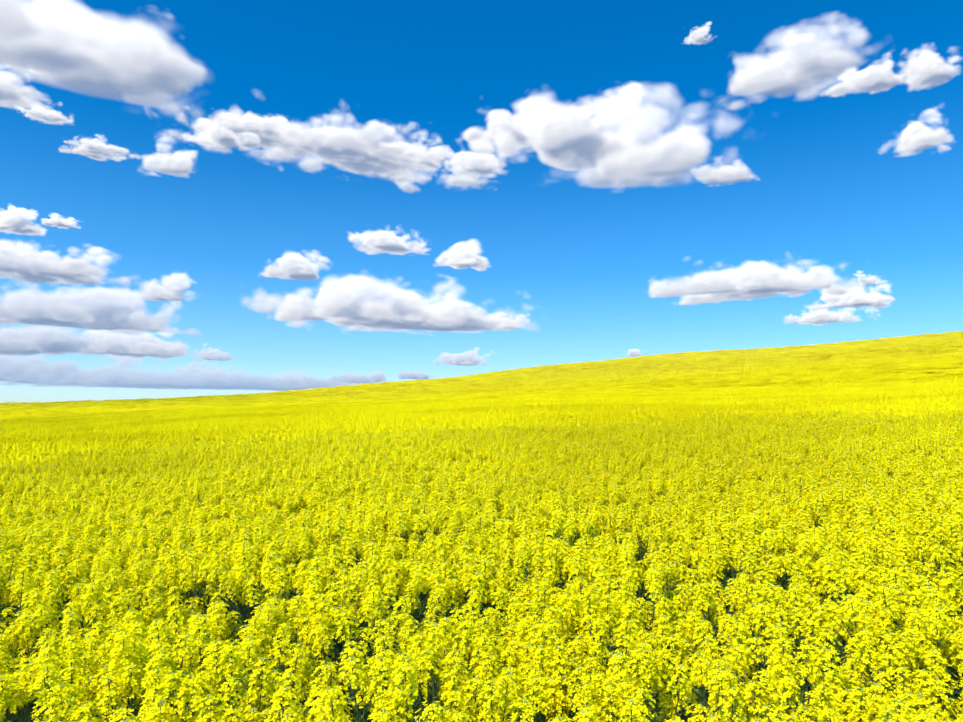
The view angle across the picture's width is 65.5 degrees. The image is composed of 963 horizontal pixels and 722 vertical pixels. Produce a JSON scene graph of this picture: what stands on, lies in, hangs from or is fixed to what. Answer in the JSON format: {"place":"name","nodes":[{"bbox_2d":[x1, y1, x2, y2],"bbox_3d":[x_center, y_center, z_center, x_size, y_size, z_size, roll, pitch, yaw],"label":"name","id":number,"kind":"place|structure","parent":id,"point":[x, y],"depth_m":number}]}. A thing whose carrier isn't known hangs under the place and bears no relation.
{"place":"outdoors","nodes":[
{"label":"outdoors","id":0,"kind":"place"},
{"bbox_2d":[0,347,962,721],"bbox_3d":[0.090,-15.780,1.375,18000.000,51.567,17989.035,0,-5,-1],"label":"field ground","id":1,"kind":"structure","parent":0,"point":[566,643],"depth_m":4.95},
{"bbox_2d":[0,0,962,402],"label":"sky","id":2,"kind":"structure","parent":0,"point":[198,197]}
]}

